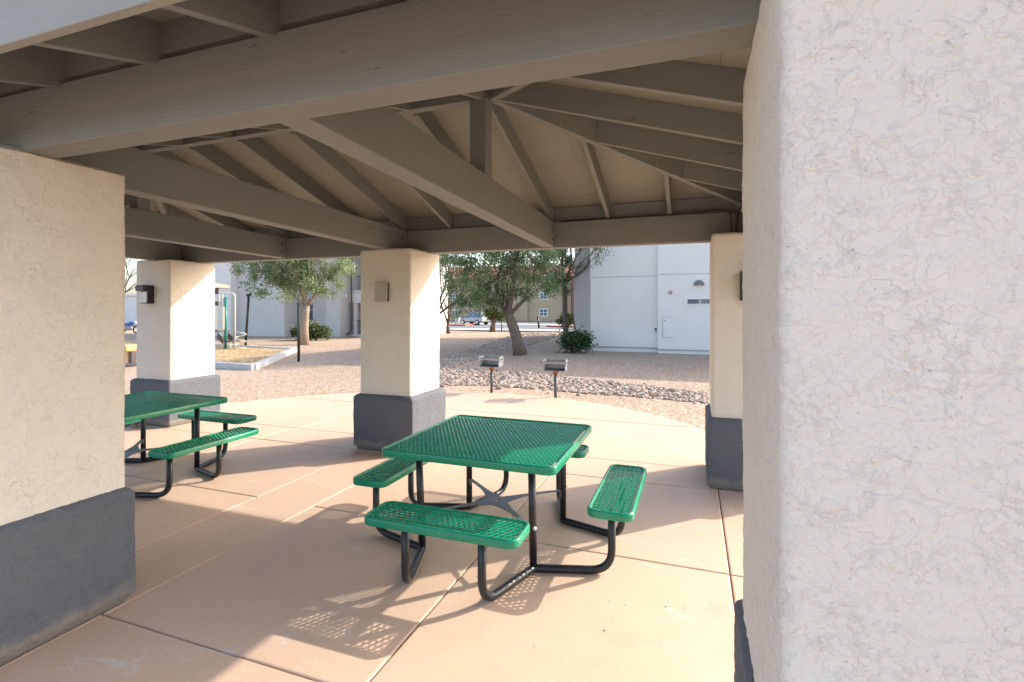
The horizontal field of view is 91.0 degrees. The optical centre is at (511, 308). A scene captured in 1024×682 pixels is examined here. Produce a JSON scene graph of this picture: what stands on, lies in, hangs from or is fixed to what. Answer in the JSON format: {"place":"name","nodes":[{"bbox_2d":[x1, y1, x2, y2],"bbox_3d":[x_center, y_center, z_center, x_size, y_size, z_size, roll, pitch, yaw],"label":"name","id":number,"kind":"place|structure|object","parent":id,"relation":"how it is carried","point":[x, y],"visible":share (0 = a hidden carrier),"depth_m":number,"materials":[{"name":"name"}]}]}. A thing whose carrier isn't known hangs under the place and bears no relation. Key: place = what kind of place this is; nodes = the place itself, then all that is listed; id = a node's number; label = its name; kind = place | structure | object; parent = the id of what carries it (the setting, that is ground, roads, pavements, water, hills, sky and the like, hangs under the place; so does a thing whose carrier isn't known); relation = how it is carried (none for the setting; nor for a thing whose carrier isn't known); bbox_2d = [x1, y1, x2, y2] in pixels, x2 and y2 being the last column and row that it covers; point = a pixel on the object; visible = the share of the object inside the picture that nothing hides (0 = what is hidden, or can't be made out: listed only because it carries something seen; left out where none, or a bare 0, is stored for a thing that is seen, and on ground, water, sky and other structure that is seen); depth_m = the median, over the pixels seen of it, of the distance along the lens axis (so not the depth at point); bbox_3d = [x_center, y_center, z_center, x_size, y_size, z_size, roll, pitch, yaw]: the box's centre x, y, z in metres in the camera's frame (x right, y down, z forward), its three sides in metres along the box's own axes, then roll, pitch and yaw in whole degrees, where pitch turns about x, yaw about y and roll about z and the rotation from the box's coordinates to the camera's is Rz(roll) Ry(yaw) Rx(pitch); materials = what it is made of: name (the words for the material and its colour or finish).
{"place":"outdoors","nodes":[
{"label":"outdoors","id":0,"kind":"place"},
{"bbox_2d":[124,248,573,293],"label":"sky","id":1,"kind":"structure","parent":0,"point":[131,266],"materials":[{"name":"white"}]},
{"bbox_2d":[133,324,573,331],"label":"pavement","id":2,"kind":"structure","parent":0,"point":[499,329],"depth_m":54.77,"materials":[{"name":"concrete"}]},
{"bbox_2d":[0,391,743,681],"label":"patio slab","id":3,"kind":"structure","parent":0,"point":[268,547],"depth_m":3.29,"materials":[{"name":"beige concrete"}]},
{"bbox_2d":[124,423,139,427],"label":"loose stones","id":4,"kind":"object","parent":3,"relation":"on","point":[133,425],"visible":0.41,"depth_m":7.42,"materials":[{"name":"gravel"}]},
{"bbox_2d":[124,391,258,497],"bbox_3d":[-3.861,1.349,5.238,2.105,0.761,2.110,0,0,20],"label":"picnic table","id":5,"kind":"object","parent":3,"relation":"on","point":[141,407],"visible":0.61,"depth_m":5.23,"materials":[{"name":"metal"}]},
{"bbox_2d":[353,415,646,600],"bbox_3d":[-0.079,1.349,3.919,2.105,0.761,2.110,0,0,20],"label":"picnic table","id":6,"kind":"object","parent":3,"relation":"on","point":[532,449],"visible":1,"depth_m":3.46,"materials":[{"name":"green metal"}]},
{"bbox_2d":[0,0,1023,681],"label":"pavilion","id":7,"kind":"structure","parent":3,"relation":"on","point":[838,184],"depth_m":1.88,"materials":[{"name":"beige paint"}]},
{"bbox_2d":[135,285,153,303],"bbox_3d":[-5.432,-0.216,7.449,0.176,0.273,0.165,0,0,20],"label":"wall lamp","id":8,"kind":"object","parent":7,"relation":"attached to","point":[147,294],"visible":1,"depth_m":7.43,"materials":[{"name":"brown metal"}]},
{"bbox_2d":[375,282,388,301],"bbox_3d":[-1.580,-0.205,6.120,0.186,0.240,0.045,0,0,20],"label":"cover plate","id":9,"kind":"object","parent":7,"relation":"attached to","point":[381,291],"visible":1,"depth_m":6.10,"materials":[{"name":"brown metal"}]},
{"bbox_2d":[740,271,742,300],"bbox_3d":[2.221,-0.216,4.692,0.176,0.273,0.165,0,0,20],"label":"wall lamp","id":10,"kind":"object","parent":7,"relation":"attached to","point":[741,290],"visible":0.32,"depth_m":4.71,"materials":[{"name":"brown metal"}]},
{"bbox_2d":[124,325,709,428],"bbox_3d":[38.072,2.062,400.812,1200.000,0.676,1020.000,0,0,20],"label":"gravel ground","id":11,"kind":"structure","parent":0,"point":[328,366],"depth_m":14.30,"materials":[{"name":"beige gravel"}]},
{"bbox_2d":[124,258,136,292],"bbox_3d":[-22.906,-1.942,30.214,4.704,7.414,4.757,0,0,-41],"label":"bare tree","id":12,"kind":"object","parent":11,"relation":"on","point":[130,276],"visible":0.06,"depth_m":30.14,"materials":[{"name":"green plant"}]},
{"bbox_2d":[125,321,136,332],"bbox_3d":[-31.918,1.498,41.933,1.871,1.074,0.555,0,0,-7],"label":"car","id":13,"kind":"object","parent":11,"relation":"on","point":[130,323],"visible":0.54,"depth_m":41.91,"materials":[{"name":"metal"}]},
{"bbox_2d":[125,294,136,323],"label":"white building","id":14,"kind":"structure","parent":11,"relation":"on","point":[130,307],"depth_m":73.06,"materials":[{"name":"paint"}]},
{"bbox_2d":[125,342,287,363],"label":"playground mulch","id":15,"kind":"object","parent":11,"relation":"on","point":[243,355],"visible":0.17,"depth_m":18.78,"materials":[{"name":"beige sand"}]},
{"bbox_2d":[124,344,136,362],"bbox_3d":[-11.796,1.385,15.640,0.528,0.551,0.700,0,0,20],"label":"playground slide","id":16,"kind":"object","parent":15,"relation":"on","point":[130,350],"visible":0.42,"depth_m":15.39,"materials":[{"name":"yellow plastic"}]},
{"bbox_2d":[125,347,296,369],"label":"playground kerb","id":17,"kind":"structure","parent":15,"relation":"on","point":[258,364],"depth_m":14.78,"materials":[{"name":"concrete"}]},
{"bbox_2d":[215,282,246,348],"bbox_3d":[-12.117,0.363,21.159,2.378,3.083,1.500,0,0,20],"label":"playground structure","id":18,"kind":"object","parent":15,"relation":"on","point":[231,338],"visible":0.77,"depth_m":20.98,"materials":[{"name":"beige plastic"}]},
{"bbox_2d":[133,340,291,348],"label":"playground kerb","id":19,"kind":"structure","parent":11,"relation":"on","point":[269,347],"depth_m":21.81,"materials":[{"name":"concrete"}]},
{"bbox_2d":[244,293,251,344],"bbox_3d":[-12.309,0.519,23.456,0.341,2.529,0.170,0,0,20],"label":"black post","id":20,"kind":"object","parent":11,"relation":"on","point":[247,312],"visible":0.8,"depth_m":23.42,"materials":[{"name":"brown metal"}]},
{"bbox_2d":[227,257,359,344],"bbox_3d":[-10.699,-1.740,24.699,6.761,6.994,3.852,0,0,8],"label":"elm tree","id":21,"kind":"object","parent":11,"relation":"on","point":[302,277],"visible":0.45,"depth_m":24.21,"materials":[{"name":"green plant"}]},
{"bbox_2d":[297,303,299,361],"bbox_3d":[-7.090,0.790,16.733,0.100,1.980,0.095,0,0,20],"label":"black post","id":22,"kind":"object","parent":11,"relation":"on","point":[298,332],"visible":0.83,"depth_m":16.70,"materials":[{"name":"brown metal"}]},
{"bbox_2d":[287,318,333,340],"bbox_3d":[-11.432,1.211,28.337,2.789,1.418,1.833,0,0,20],"label":"shrub","id":23,"kind":"object","parent":11,"relation":"on","point":[316,330],"visible":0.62,"depth_m":28.13,"materials":[{"name":"green plant"}]},
{"bbox_2d":[214,252,486,336],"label":"apartment building","id":24,"kind":"structure","parent":11,"relation":"on","point":[340,316],"depth_m":32.95,"materials":[{"name":"grey paint"}]},
{"bbox_2d":[308,298,314,322],"bbox_3d":[-13.786,0.117,33.705,1.372,1.664,0.119,0,0,20],"label":"window","id":25,"kind":"structure","parent":24,"relation":"in","point":[311,313],"depth_m":33.60,"materials":[{"name":"grey glass"}]},
{"bbox_2d":[438,254,447,332],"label":"white building","id":26,"kind":"structure","parent":11,"relation":"on","point":[442,324],"depth_m":42.95,"materials":[{"name":"paint"}]},
{"bbox_2d":[439,292,458,333],"bbox_3d":[-4.846,-0.075,37.808,2.681,3.859,1.875,0,0,35],"label":"bare tree","id":27,"kind":"object","parent":11,"relation":"on","point":[447,325],"visible":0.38,"depth_m":37.90,"materials":[{"name":"brown plant"}]},
{"bbox_2d":[439,253,484,314],"bbox_3d":[-3.062,-1.052,22.232,3.586,5.635,2.897,0,0,20],"label":"bare tree","id":28,"kind":"object","parent":11,"relation":"on","point":[443,310],"visible":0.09,"depth_m":21.82,"materials":[{"name":"brown plant"}]},
{"bbox_2d":[478,354,502,392],"bbox_3d":[-0.432,1.387,10.572,0.570,0.825,0.350,0,0,16],"label":"park grill","id":29,"kind":"object","parent":11,"relation":"on","point":[491,362],"visible":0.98,"depth_m":10.56,"materials":[{"name":"grey paint"}]},
{"bbox_2d":[481,305,504,331],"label":"juniper tree","id":30,"kind":"object","parent":11,"relation":"on","point":[494,315],"visible":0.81,"depth_m":51.77,"materials":[{"name":"green plant"}]},
{"bbox_2d":[439,249,570,355],"bbox_3d":[-0.553,-1.154,19.276,5.197,5.924,4.308,0,0,20],"label":"elm tree","id":31,"kind":"object","parent":11,"relation":"on","point":[500,296],"visible":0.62,"depth_m":19.01,"materials":[{"name":"green plant"}]},
{"bbox_2d":[448,265,573,320],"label":"tan apartment block","id":32,"kind":"structure","parent":11,"relation":"on","point":[549,309],"depth_m":99.30,"materials":[{"name":"paint"}]},
{"bbox_2d":[539,309,547,315],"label":"window","id":33,"kind":"structure","parent":32,"relation":"in","point":[542,312],"depth_m":98.72,"materials":[{"name":"white glass"}]},
{"bbox_2d":[539,292,547,299],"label":"window","id":34,"kind":"structure","parent":32,"relation":"in","point":[541,294],"depth_m":98.79,"materials":[{"name":"white glass"}]},
{"bbox_2d":[540,358,567,397],"bbox_3d":[0.856,1.387,9.905,0.570,0.825,0.350,0,0,13],"label":"park grill","id":35,"kind":"object","parent":11,"relation":"on","point":[555,365],"visible":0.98,"depth_m":9.89,"materials":[{"name":"metal"}]},
{"bbox_2d":[528,248,589,337],"bbox_3d":[2.822,-1.820,25.374,4.187,7.129,5.208,0,0,-26],"label":"slim tree","id":36,"kind":"object","parent":11,"relation":"on","point":[566,259],"visible":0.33,"depth_m":25.87,"materials":[{"name":"green plant"}]},
{"bbox_2d":[555,312,573,328],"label":"hedge bush","id":37,"kind":"object","parent":11,"relation":"on","point":[560,320],"visible":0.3,"depth_m":57.00,"materials":[{"name":"green plant"}]},
{"bbox_2d":[439,332,709,403],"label":"river rocks","id":38,"kind":"object","parent":11,"relation":"on","point":[450,369],"visible":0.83,"depth_m":12.04,"materials":[{"name":"grey stone"}]},
{"bbox_2d":[555,322,598,352],"bbox_3d":[2.606,1.227,20.144,1.759,1.411,1.581,0,0,2],"label":"shrub","id":39,"kind":"object","parent":11,"relation":"on","point":[581,341],"visible":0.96,"depth_m":19.96,"materials":[{"name":"green plant"}]},
{"bbox_2d":[571,247,614,353],"bbox_3d":[3.367,-0.936,19.730,1.745,5.389,1.205,0,0,44],"label":"bare tree","id":40,"kind":"object","parent":11,"relation":"on","point":[598,253],"visible":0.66,"depth_m":19.87,"materials":[{"name":"brown plant"}]},
{"bbox_2d":[574,243,709,354],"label":"grey building","id":41,"kind":"structure","parent":11,"relation":"on","point":[625,300],"depth_m":20.51,"materials":[{"name":"paint"}]},
{"bbox_2d":[686,298,709,304],"bbox_3d":[7.293,-0.291,19.515,1.000,0.249,0.034,0,0,20],"label":"sign","id":42,"kind":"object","parent":41,"relation":"in","point":[689,301],"depth_m":19.53,"materials":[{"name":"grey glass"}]},
{"bbox_2d":[693,280,703,285],"bbox_3d":[7.227,-1.010,19.468,0.400,0.235,0.160,0,0,20],"label":"dome light","id":43,"kind":"object","parent":41,"relation":"attached to","point":[698,283],"visible":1,"depth_m":19.43,"materials":[{"name":"white metal"}]},
{"bbox_2d":[449,323,479,325],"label":"kerb island","id":44,"kind":"structure","parent":0,"point":[460,324],"depth_m":67.82,"materials":[{"name":"red paint"}]},
{"bbox_2d":[450,320,556,323],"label":"parking lot","id":45,"kind":"structure","parent":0,"point":[531,322],"depth_m":84.10,"materials":[{"name":"grey asphalt"}]},
{"bbox_2d":[450,324,572,329],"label":"road","id":46,"kind":"structure","parent":0,"point":[505,326],"depth_m":61.37,"materials":[{"name":"grey asphalt"}]},
{"bbox_2d":[460,312,490,324],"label":"parked car","id":47,"kind":"object","parent":46,"relation":"on","point":[475,319],"visible":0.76,"depth_m":70.99,"materials":[{"name":"silver metal"}]},
{"bbox_2d":[474,323,572,324],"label":"gutter","id":48,"kind":"object","parent":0,"point":[526,324],"visible":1,"depth_m":73.09,"materials":[{"name":"concrete"}]},
{"bbox_2d":[547,325,573,327],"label":"kerb island","id":49,"kind":"structure","parent":0,"point":[572,326],"depth_m":63.01,"materials":[{"name":"red paint"}]}
]}

